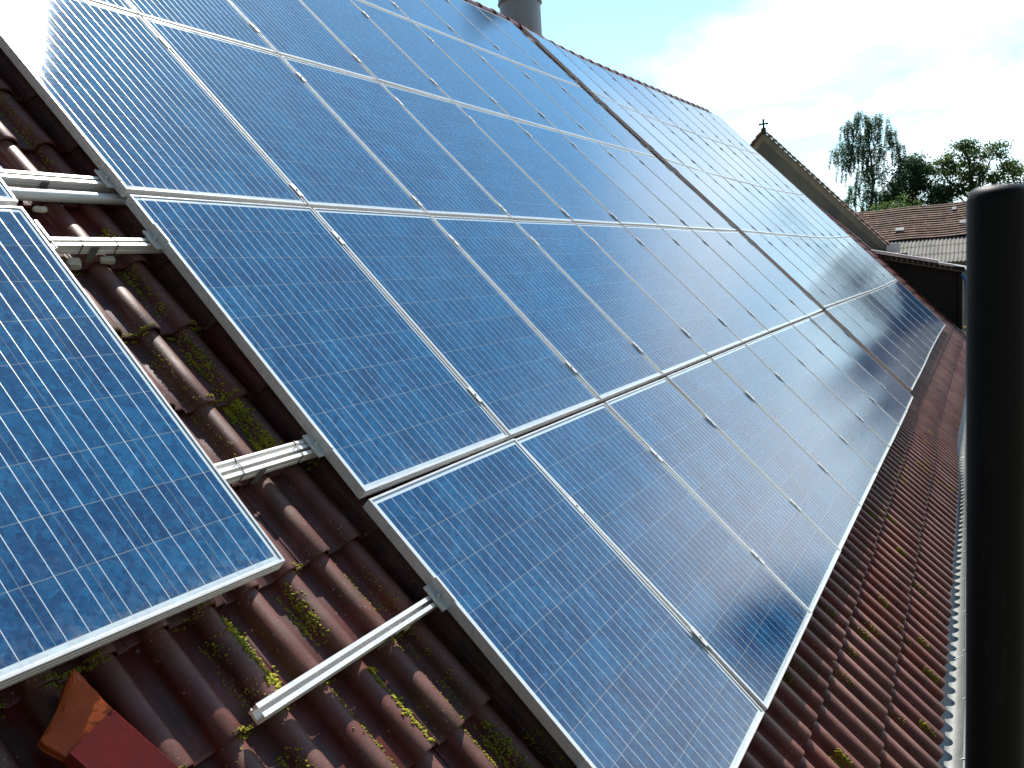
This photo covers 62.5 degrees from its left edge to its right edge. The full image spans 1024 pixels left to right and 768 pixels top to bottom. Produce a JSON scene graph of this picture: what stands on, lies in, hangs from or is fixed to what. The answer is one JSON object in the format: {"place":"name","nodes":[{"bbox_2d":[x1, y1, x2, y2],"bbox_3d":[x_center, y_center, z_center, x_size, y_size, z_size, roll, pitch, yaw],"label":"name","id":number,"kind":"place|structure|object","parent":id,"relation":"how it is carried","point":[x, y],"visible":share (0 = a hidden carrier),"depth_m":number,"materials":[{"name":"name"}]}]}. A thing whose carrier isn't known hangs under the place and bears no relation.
{"place":"outdoors","nodes":[
{"label":"outdoors","id":0,"kind":"place"},
{"bbox_2d":[473,0,1023,211],"label":"sky","id":1,"kind":"structure","parent":0,"point":[941,71],"materials":[{"name":"white"}]},
{"bbox_2d":[750,119,907,254],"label":"gable barn","id":2,"kind":"structure","parent":0,"point":[789,167],"depth_m":27.23,"materials":[{"name":"paint"}]},
{"label":"ground","id":3,"kind":"structure","parent":0,"visible":0},
{"bbox_2d":[0,0,965,767],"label":"house","id":4,"kind":"structure","parent":3,"relation":"on","point":[162,686],"depth_m":2.88,"materials":[{"name":"ceramic"}]},
{"bbox_2d":[37,669,178,767],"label":"flashing hood","id":5,"kind":"object","parent":4,"relation":"on","point":[88,727],"visible":1,"depth_m":1.80,"materials":[{"name":"red ceramic"}]},
{"bbox_2d":[0,163,729,225],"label":"mounting rail","id":6,"kind":"object","parent":4,"relation":"attached to","point":[107,179],"visible":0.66,"depth_m":3.10,"materials":[{"name":"metal"}]},
{"bbox_2d":[8,187,126,205],"bbox_3d":[-1.335,-0.757,3.568,0.052,0.051,7.200,0,8,29],"label":"steel pipe","id":7,"kind":"object","parent":6,"relation":"attached to","point":[30,194],"visible":0.25,"depth_m":3.04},
{"bbox_2d":[0,0,306,206],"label":"solar panel","id":8,"kind":"object","parent":6,"relation":"attached to","point":[130,100],"visible":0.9,"depth_m":3.72,"materials":[{"name":"blue glass"}]},
{"bbox_2d":[142,17,426,214],"bbox_3d":[-1.231,-1.451,4.688,0.042,1.481,0.995,-49,-16,26],"label":"solar panel","id":9,"kind":"object","parent":6,"relation":"attached to","point":[308,144],"visible":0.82,"depth_m":4.62,"materials":[{"name":"blue glass"}]},
{"bbox_2d":[281,56,510,219],"bbox_3d":[-0.744,-1.592,5.561,0.042,1.481,0.995,-49,-16,26],"label":"solar panel","id":10,"kind":"object","parent":6,"relation":"attached to","point":[401,144],"visible":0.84,"depth_m":5.50,"materials":[{"name":"blue glass"}]},
{"bbox_2d":[380,82,572,222],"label":"solar panel","id":11,"kind":"object","parent":6,"relation":"attached to","point":[490,167],"visible":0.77,"depth_m":6.38,"materials":[{"name":"blue glass"}]},
{"bbox_2d":[455,103,620,224],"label":"solar panel","id":12,"kind":"object","parent":6,"relation":"attached to","point":[542,169],"visible":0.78,"depth_m":7.26,"materials":[{"name":"blue glass"}]},
{"bbox_2d":[513,119,658,226],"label":"solar panel","id":13,"kind":"object","parent":6,"relation":"attached to","point":[609,195],"visible":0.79,"depth_m":8.14,"materials":[{"name":"blue glass"}]},
{"bbox_2d":[561,132,688,228],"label":"solar panel","id":14,"kind":"object","parent":6,"relation":"attached to","point":[625,181],"visible":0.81,"depth_m":9.02,"materials":[{"name":"blue glass"}]},
{"bbox_2d":[598,142,714,229],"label":"solar panel","id":15,"kind":"object","parent":6,"relation":"attached to","point":[660,190],"visible":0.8,"depth_m":9.89,"materials":[{"name":"blue glass"}]},
{"bbox_2d":[630,151,736,230],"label":"solar panel","id":16,"kind":"object","parent":6,"relation":"attached to","point":[688,195],"visible":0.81,"depth_m":10.77,"materials":[{"name":"blue glass"}]},
{"bbox_2d":[34,220,752,261],"bbox_3d":[0.129,-0.947,5.721,0.135,0.159,12.390,0,8,29],"label":"mounting rail","id":17,"kind":"object","parent":4,"relation":"attached to","point":[157,240],"visible":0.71,"depth_m":2.99,"materials":[{"name":"metal"}]},
{"bbox_2d":[250,23,617,138],"bbox_3d":[-0.407,-2.600,7.591,0.128,0.151,9.214,0,8,29],"label":"mounting rail","id":18,"kind":"object","parent":4,"relation":"attached to","point":[255,28],"visible":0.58,"depth_m":6.24,"materials":[{"name":"metal"}]},
{"bbox_2d":[126,0,276,53],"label":"solar panel","id":19,"kind":"object","parent":18,"relation":"attached to","point":[225,20],"visible":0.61,"depth_m":4.98,"materials":[{"name":"blue glass"}]},
{"bbox_2d":[228,0,376,80],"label":"solar panel","id":20,"kind":"object","parent":18,"relation":"attached to","point":[297,30],"visible":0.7,"depth_m":5.84,"materials":[{"name":"blue glass"}]},
{"bbox_2d":[300,0,451,100],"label":"solar panel","id":21,"kind":"object","parent":18,"relation":"attached to","point":[352,27],"visible":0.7,"depth_m":6.75,"materials":[{"name":"blue glass"}]},
{"bbox_2d":[351,0,509,117],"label":"solar panel","id":22,"kind":"object","parent":18,"relation":"attached to","point":[421,50],"visible":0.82,"depth_m":7.64,"materials":[{"name":"blue glass"}]},
{"bbox_2d":[413,22,556,130],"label":"solar panel","id":23,"kind":"object","parent":18,"relation":"attached to","point":[489,80],"visible":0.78,"depth_m":8.52,"materials":[{"name":"blue glass"}]},
{"bbox_2d":[468,44,595,140],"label":"solar panel","id":24,"kind":"object","parent":18,"relation":"attached to","point":[532,93],"visible":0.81,"depth_m":9.40,"materials":[{"name":"blue glass"}]},
{"bbox_2d":[513,62,627,149],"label":"solar panel","id":25,"kind":"object","parent":18,"relation":"attached to","point":[573,108],"visible":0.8,"depth_m":10.28,"materials":[{"name":"blue glass"}]},
{"bbox_2d":[550,76,655,156],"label":"solar panel","id":26,"kind":"object","parent":18,"relation":"attached to","point":[595,109],"visible":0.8,"depth_m":11.15,"materials":[{"name":"blue glass"}]},
{"bbox_2d":[0,92,956,767],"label":"moss","id":27,"kind":"object","parent":4,"relation":"on","point":[244,644],"visible":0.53,"depth_m":2.67,"materials":[{"name":"plant"}]},
{"bbox_2d":[218,294,810,484],"bbox_3d":[0.782,-0.214,5.475,0.130,0.166,12.390,0,8,29],"label":"mounting rail","id":28,"kind":"object","parent":4,"relation":"attached to","point":[318,444],"visible":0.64,"depth_m":2.78,"materials":[{"name":"metal"}]},
{"bbox_2d":[0,206,284,689],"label":"solar panel","id":29,"kind":"object","parent":28,"relation":"attached to","point":[124,511],"visible":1,"depth_m":2.21,"materials":[{"name":"blue glass"}]},
{"bbox_2d":[214,440,302,468],"bbox_3d":[-1.479,0.416,1.507,0.021,0.032,3.170,0,8,29],"label":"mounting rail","id":30,"kind":"object","parent":28,"relation":"attached to","point":[230,462],"visible":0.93,"depth_m":2.69,"materials":[{"name":"silver metal"}]},
{"bbox_2d":[125,195,508,498],"bbox_3d":[-0.740,-0.230,3.442,0.043,1.481,0.995,-48,-16,26],"label":"solar panel","id":31,"kind":"object","parent":28,"relation":"attached to","point":[337,349],"visible":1,"depth_m":3.33,"materials":[{"name":"blue glass"}]},
{"bbox_2d":[312,208,598,440],"bbox_3d":[-0.255,-0.367,4.317,0.043,1.481,0.995,-49,-16,26],"label":"solar panel","id":32,"kind":"object","parent":28,"relation":"attached to","point":[496,352],"visible":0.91,"depth_m":4.24,"materials":[{"name":"blue glass"}]},
{"bbox_2d":[431,216,662,403],"bbox_3d":[0.234,-0.509,5.189,0.043,1.481,0.995,-49,-16,26],"label":"solar panel","id":33,"kind":"object","parent":28,"relation":"attached to","point":[566,318],"visible":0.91,"depth_m":5.12,"materials":[{"name":"blue glass"}]},
{"bbox_2d":[514,220,707,377],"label":"solar panel","id":34,"kind":"object","parent":28,"relation":"attached to","point":[612,290],"visible":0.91,"depth_m":6.00,"materials":[{"name":"blue glass"}]},
{"bbox_2d":[576,223,741,358],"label":"solar panel","id":35,"kind":"object","parent":28,"relation":"attached to","point":[676,300],"visible":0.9,"depth_m":6.88,"materials":[{"name":"blue glass"}]},
{"bbox_2d":[623,225,768,344],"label":"solar panel","id":36,"kind":"object","parent":28,"relation":"attached to","point":[693,276],"visible":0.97,"depth_m":7.76,"materials":[{"name":"blue glass"}]},
{"bbox_2d":[661,227,789,333],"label":"solar panel","id":37,"kind":"object","parent":28,"relation":"attached to","point":[769,317],"visible":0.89,"depth_m":8.64,"materials":[{"name":"blue glass"}]},
{"bbox_2d":[692,229,806,324],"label":"solar panel","id":38,"kind":"object","parent":28,"relation":"attached to","point":[752,275],"visible":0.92,"depth_m":9.52,"materials":[{"name":"blue glass"}]},
{"bbox_2d":[717,231,821,318],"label":"solar panel","id":39,"kind":"object","parent":28,"relation":"attached to","point":[782,282],"visible":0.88,"depth_m":10.39,"materials":[{"name":"blue glass"}]},
{"bbox_2d":[498,0,541,34],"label":"metal stack","id":40,"kind":"object","parent":4,"relation":"on","point":[526,13],"visible":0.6,"depth_m":14.85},
{"bbox_2d":[248,331,849,724],"bbox_3d":[1.811,0.094,6.356,0.115,0.160,9.958,0,8,29],"label":"mounting rail","id":41,"kind":"object","parent":4,"relation":"attached to","point":[441,595],"visible":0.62,"depth_m":2.40,"materials":[{"name":"metal"}]},
{"bbox_2d":[575,78,729,140],"bbox_3d":[3.450,-5.116,16.688,0.153,0.177,10.400,0,8,29],"label":"mounting rail","id":42,"kind":"object","parent":4,"relation":"attached to","point":[578,81],"visible":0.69,"depth_m":12.26,"materials":[{"name":"metal"}]},
{"bbox_2d":[523,28,614,101],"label":"solar panel","id":43,"kind":"object","parent":42,"relation":"attached to","point":[567,64],"visible":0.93,"depth_m":12.68,"materials":[{"name":"blue glass"}]},
{"bbox_2d":[555,45,638,112],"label":"solar panel","id":44,"kind":"object","parent":42,"relation":"attached to","point":[598,80],"visible":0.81,"depth_m":13.72,"materials":[{"name":"blue glass"}]},
{"bbox_2d":[581,58,659,120],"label":"solar panel","id":45,"kind":"object","parent":42,"relation":"attached to","point":[622,91],"visible":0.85,"depth_m":14.61,"materials":[{"name":"blue glass"}]},
{"bbox_2d":[604,69,678,127],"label":"solar panel","id":46,"kind":"object","parent":42,"relation":"attached to","point":[640,97],"visible":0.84,"depth_m":15.51,"materials":[{"name":"blue glass"}]},
{"bbox_2d":[626,78,695,133],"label":"solar panel","id":47,"kind":"object","parent":42,"relation":"attached to","point":[661,106],"visible":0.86,"depth_m":16.39,"materials":[{"name":"blue glass"}]},
{"bbox_2d":[645,86,710,138],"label":"solar panel","id":48,"kind":"object","parent":42,"relation":"attached to","point":[675,110],"visible":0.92,"depth_m":17.28,"materials":[{"name":"blue glass"}]},
{"bbox_2d":[662,93,723,143],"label":"solar panel","id":49,"kind":"object","parent":42,"relation":"attached to","point":[693,118],"visible":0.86,"depth_m":18.17,"materials":[{"name":"blue glass"}]},
{"bbox_2d":[647,144,787,186],"bbox_3d":[4.427,-4.040,16.316,0.143,0.157,10.400,0,8,29],"label":"mounting rail","id":50,"kind":"object","parent":4,"relation":"attached to","point":[650,148],"visible":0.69,"depth_m":11.88,"materials":[{"name":"metal"}]},
{"bbox_2d":[591,92,684,165],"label":"solar panel","id":51,"kind":"object","parent":50,"relation":"attached to","point":[637,129],"visible":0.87,"depth_m":12.31,"materials":[{"name":"blue glass"}]},
{"bbox_2d":[619,104,702,170],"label":"solar panel","id":52,"kind":"object","parent":50,"relation":"attached to","point":[666,142],"visible":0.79,"depth_m":13.33,"materials":[{"name":"blue glass"}]},
{"bbox_2d":[642,114,720,175],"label":"solar panel","id":53,"kind":"object","parent":50,"relation":"attached to","point":[681,145],"visible":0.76,"depth_m":14.23,"materials":[{"name":"blue glass"}]},
{"bbox_2d":[662,122,736,180],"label":"solar panel","id":54,"kind":"object","parent":50,"relation":"attached to","point":[700,152],"visible":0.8,"depth_m":15.13,"materials":[{"name":"blue glass"}]},
{"bbox_2d":[680,128,750,183],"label":"solar panel","id":55,"kind":"object","parent":50,"relation":"attached to","point":[716,156],"visible":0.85,"depth_m":16.02,"materials":[{"name":"blue glass"}]},
{"bbox_2d":[697,134,762,186],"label":"solar panel","id":56,"kind":"object","parent":50,"relation":"attached to","point":[714,146],"visible":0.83,"depth_m":16.91,"materials":[{"name":"blue glass"}]},
{"bbox_2d":[577,372,890,767],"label":"mounting rail","id":57,"kind":"object","parent":4,"relation":"attached to","point":[586,763],"visible":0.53,"depth_m":3.39,"materials":[{"name":"metal"}]},
{"bbox_2d":[363,439,764,767],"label":"solar panel","id":58,"kind":"object","parent":57,"relation":"attached to","point":[593,649],"visible":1,"depth_m":3.00,"materials":[{"name":"blue glass"}]},
{"bbox_2d":[515,403,811,711],"bbox_3d":[0.735,0.702,3.936,1.482,0.042,0.995,46,27,15],"label":"solar panel","id":59,"kind":"object","parent":57,"relation":"attached to","point":[684,551],"visible":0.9,"depth_m":3.85,"materials":[{"name":"blue glass"}]},
{"bbox_2d":[604,378,840,612],"bbox_3d":[1.223,0.561,4.809,1.481,0.042,0.995,47,26,15],"label":"solar panel","id":60,"kind":"object","parent":57,"relation":"attached to","point":[728,484],"visible":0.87,"depth_m":4.74,"materials":[{"name":"blue glass"}]},
{"bbox_2d":[666,358,861,549],"bbox_3d":[1.713,0.418,5.681,0.043,1.481,0.995,-50,-16,26],"label":"solar panel","id":61,"kind":"object","parent":57,"relation":"attached to","point":[749,428],"visible":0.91,"depth_m":5.62,"materials":[{"name":"blue glass"}]},
{"bbox_2d":[711,344,877,505],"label":"solar panel","id":62,"kind":"object","parent":57,"relation":"attached to","point":[792,414],"visible":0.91,"depth_m":6.50,"materials":[{"name":"blue glass"}]},
{"bbox_2d":[745,333,889,472],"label":"solar panel","id":63,"kind":"object","parent":57,"relation":"attached to","point":[821,399],"visible":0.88,"depth_m":7.39,"materials":[{"name":"blue glass"}]},
{"bbox_2d":[772,325,899,446],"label":"solar panel","id":64,"kind":"object","parent":57,"relation":"attached to","point":[851,395],"visible":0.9,"depth_m":8.26,"materials":[{"name":"blue glass"}]},
{"bbox_2d":[792,318,907,425],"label":"solar panel","id":65,"kind":"object","parent":57,"relation":"attached to","point":[857,374],"visible":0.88,"depth_m":9.13,"materials":[{"name":"blue glass"}]},
{"bbox_2d":[810,312,912,408],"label":"solar panel","id":66,"kind":"object","parent":57,"relation":"attached to","point":[852,348],"visible":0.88,"depth_m":10.02,"materials":[{"name":"blue glass"}]},
{"bbox_2d":[732,223,832,235],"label":"mounting rail","id":67,"kind":"object","parent":4,"relation":"attached to","point":[735,226],"visible":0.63,"depth_m":11.47,"materials":[{"name":"metal"}]},
{"bbox_2d":[663,160,757,232],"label":"solar panel","id":68,"kind":"object","parent":67,"relation":"attached to","point":[709,196],"visible":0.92,"depth_m":11.93,"materials":[{"name":"blue glass"}]},
{"bbox_2d":[688,167,772,233],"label":"solar panel","id":69,"kind":"object","parent":67,"relation":"attached to","point":[734,203],"visible":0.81,"depth_m":12.95,"materials":[{"name":"blue glass"}]},
{"bbox_2d":[706,172,786,234],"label":"solar panel","id":70,"kind":"object","parent":67,"relation":"attached to","point":[746,203],"visible":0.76,"depth_m":13.85,"materials":[{"name":"blue glass"}]},
{"bbox_2d":[723,177,797,235],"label":"solar panel","id":71,"kind":"object","parent":67,"relation":"attached to","point":[761,207],"visible":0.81,"depth_m":14.74,"materials":[{"name":"blue glass"}]},
{"bbox_2d":[738,181,807,236],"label":"solar panel","id":72,"kind":"object","parent":67,"relation":"attached to","point":[769,205],"visible":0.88,"depth_m":15.65,"materials":[{"name":"blue glass"}]},
{"bbox_2d":[753,185,816,237],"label":"solar panel","id":73,"kind":"object","parent":67,"relation":"attached to","point":[784,210],"visible":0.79,"depth_m":16.55,"materials":[{"name":"blue glass"}]},
{"bbox_2d":[765,188,825,237],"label":"solar panel","id":74,"kind":"object","parent":67,"relation":"attached to","point":[795,212],"visible":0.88,"depth_m":17.43,"materials":[{"name":"blue glass"}]},
{"bbox_2d":[806,273,884,298],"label":"mounting rail","id":75,"kind":"object","parent":4,"relation":"attached to","point":[809,295],"visible":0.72,"depth_m":11.13,"materials":[{"name":"metal"}]},
{"bbox_2d":[741,232,834,308],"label":"solar panel","id":76,"kind":"object","parent":75,"relation":"attached to","point":[792,272],"visible":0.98,"depth_m":11.57,"materials":[{"name":"blue glass"}]},
{"bbox_2d":[760,233,845,304],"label":"solar panel","id":77,"kind":"object","parent":75,"relation":"attached to","point":[809,272],"visible":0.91,"depth_m":12.57,"materials":[{"name":"blue glass"}]},
{"bbox_2d":[776,235,854,300],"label":"solar panel","id":78,"kind":"object","parent":75,"relation":"attached to","point":[820,270],"visible":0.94,"depth_m":13.47,"materials":[{"name":"blue glass"}]},
{"bbox_2d":[789,236,861,297],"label":"solar panel","id":79,"kind":"object","parent":75,"relation":"attached to","point":[828,268],"visible":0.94,"depth_m":14.37,"materials":[{"name":"blue glass"}]},
{"bbox_2d":[799,236,868,295],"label":"solar panel","id":80,"kind":"object","parent":75,"relation":"attached to","point":[833,263],"visible":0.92,"depth_m":15.28,"materials":[{"name":"blue glass"}]},
{"bbox_2d":[809,237,874,292],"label":"solar panel","id":81,"kind":"object","parent":75,"relation":"attached to","point":[844,265],"visible":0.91,"depth_m":16.18,"materials":[{"name":"blue glass"}]},
{"bbox_2d":[819,238,879,289],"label":"solar panel","id":82,"kind":"object","parent":75,"relation":"attached to","point":[850,263],"visible":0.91,"depth_m":17.07,"materials":[{"name":"blue glass"}]},
{"bbox_2d":[828,238,885,287],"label":"solar panel","id":83,"kind":"object","parent":75,"relation":"attached to","point":[858,262],"visible":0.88,"depth_m":17.96,"materials":[{"name":"blue glass"}]},
{"bbox_2d":[843,297,902,333],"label":"mounting rail","id":84,"kind":"object","parent":4,"relation":"attached to","point":[845,329],"visible":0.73,"depth_m":10.97,"materials":[{"name":"metal"}]},
{"bbox_2d":[856,295,928,360],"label":"solar panel","id":85,"kind":"object","parent":84,"relation":"attached to","point":[889,323],"visible":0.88,"depth_m":14.01,"materials":[{"name":"blue glass"}]},
{"bbox_2d":[870,290,933,349],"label":"solar panel","id":86,"kind":"object","parent":84,"relation":"attached to","point":[907,323],"visible":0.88,"depth_m":15.80,"materials":[{"name":"blue glass"}]},
{"bbox_2d":[885,317,930,374],"bbox_3d":[7.283,-0.871,15.230,0.138,0.136,10.400,0,8,29],"label":"mounting rail","id":87,"kind":"object","parent":4,"relation":"attached to","point":[889,370],"visible":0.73,"depth_m":10.79,"materials":[{"name":"metal"}]},
{"bbox_2d":[823,305,917,391],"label":"solar panel","id":88,"kind":"object","parent":87,"relation":"attached to","point":[902,375],"visible":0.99,"depth_m":11.19,"materials":[{"name":"blue glass"}]},
{"bbox_2d":[837,301,921,378],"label":"solar panel","id":89,"kind":"object","parent":87,"relation":"attached to","point":[914,369],"visible":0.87,"depth_m":12.20,"materials":[{"name":"blue glass"}]},
{"bbox_2d":[848,298,925,369],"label":"solar panel","id":90,"kind":"object","parent":87,"relation":"attached to","point":[890,334],"visible":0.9,"depth_m":13.10,"materials":[{"name":"blue glass"}]},
{"bbox_2d":[864,293,930,354],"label":"solar panel","id":91,"kind":"object","parent":87,"relation":"attached to","point":[873,300],"visible":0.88,"depth_m":14.91,"materials":[{"name":"blue glass"}]},
{"bbox_2d":[876,288,936,343],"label":"solar panel","id":92,"kind":"object","parent":87,"relation":"attached to","point":[908,316],"visible":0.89,"depth_m":16.70,"materials":[{"name":"blue glass"}]},
{"bbox_2d":[882,286,939,338],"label":"solar panel","id":93,"kind":"object","parent":87,"relation":"attached to","point":[912,312],"visible":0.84,"depth_m":17.58,"materials":[{"name":"blue glass"}]},
{"bbox_2d":[828,110,913,211],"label":"birch tree","id":94,"kind":"object","parent":3,"relation":"on","point":[863,150],"visible":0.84,"depth_m":62.11,"materials":[{"name":"green plant"}]},
{"bbox_2d":[854,201,965,333],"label":"tiled barn","id":95,"kind":"structure","parent":3,"relation":"on","point":[937,232],"depth_m":43.23,"materials":[{"name":"tile"}]},
{"bbox_2d":[867,150,958,210],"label":"maple tree","id":96,"kind":"object","parent":3,"relation":"on","point":[915,167],"visible":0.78,"depth_m":60.22,"materials":[{"name":"green plant"}]},
{"bbox_2d":[872,250,965,331],"bbox_3d":[10.911,-1.223,25.167,4.760,6.682,4.300,0,8,29],"label":"lean to shed","id":97,"kind":"object","parent":3,"relation":"on","point":[938,284],"visible":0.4,"depth_m":22.61,"materials":[{"name":"black"}]},
{"bbox_2d":[929,136,1023,202],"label":"oak tree","id":98,"kind":"object","parent":3,"relation":"on","point":[977,172],"visible":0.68,"depth_m":59.45,"materials":[{"name":"green plant"}]},
{"bbox_2d":[965,183,1023,767],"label":"scaffold pole","id":99,"kind":"object","parent":3,"relation":"on","point":[994,637],"visible":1,"depth_m":0.74,"materials":[{"name":"metal"}]},
{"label":"mounting rail","id":100,"kind":"object","parent":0,"visible":0},
{"bbox_2d":[390,0,463,41],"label":"solar panel","id":101,"kind":"object","parent":100,"relation":"attached to","point":[420,12],"visible":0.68,"depth_m":8.87,"materials":[{"name":"blue glass"}]},
{"bbox_2d":[421,0,509,59],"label":"solar panel","id":102,"kind":"object","parent":100,"relation":"attached to","point":[459,23],"visible":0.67,"depth_m":9.76,"materials":[{"name":"blue glass"}]},
{"bbox_2d":[448,0,547,74],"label":"solar panel","id":103,"kind":"object","parent":100,"relation":"attached to","point":[489,29],"visible":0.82,"depth_m":10.67,"materials":[{"name":"blue glass"}]},
{"bbox_2d":[476,6,580,86],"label":"solar panel","id":104,"kind":"object","parent":100,"relation":"attached to","point":[548,65],"visible":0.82,"depth_m":11.53,"materials":[{"name":"blue glass"}]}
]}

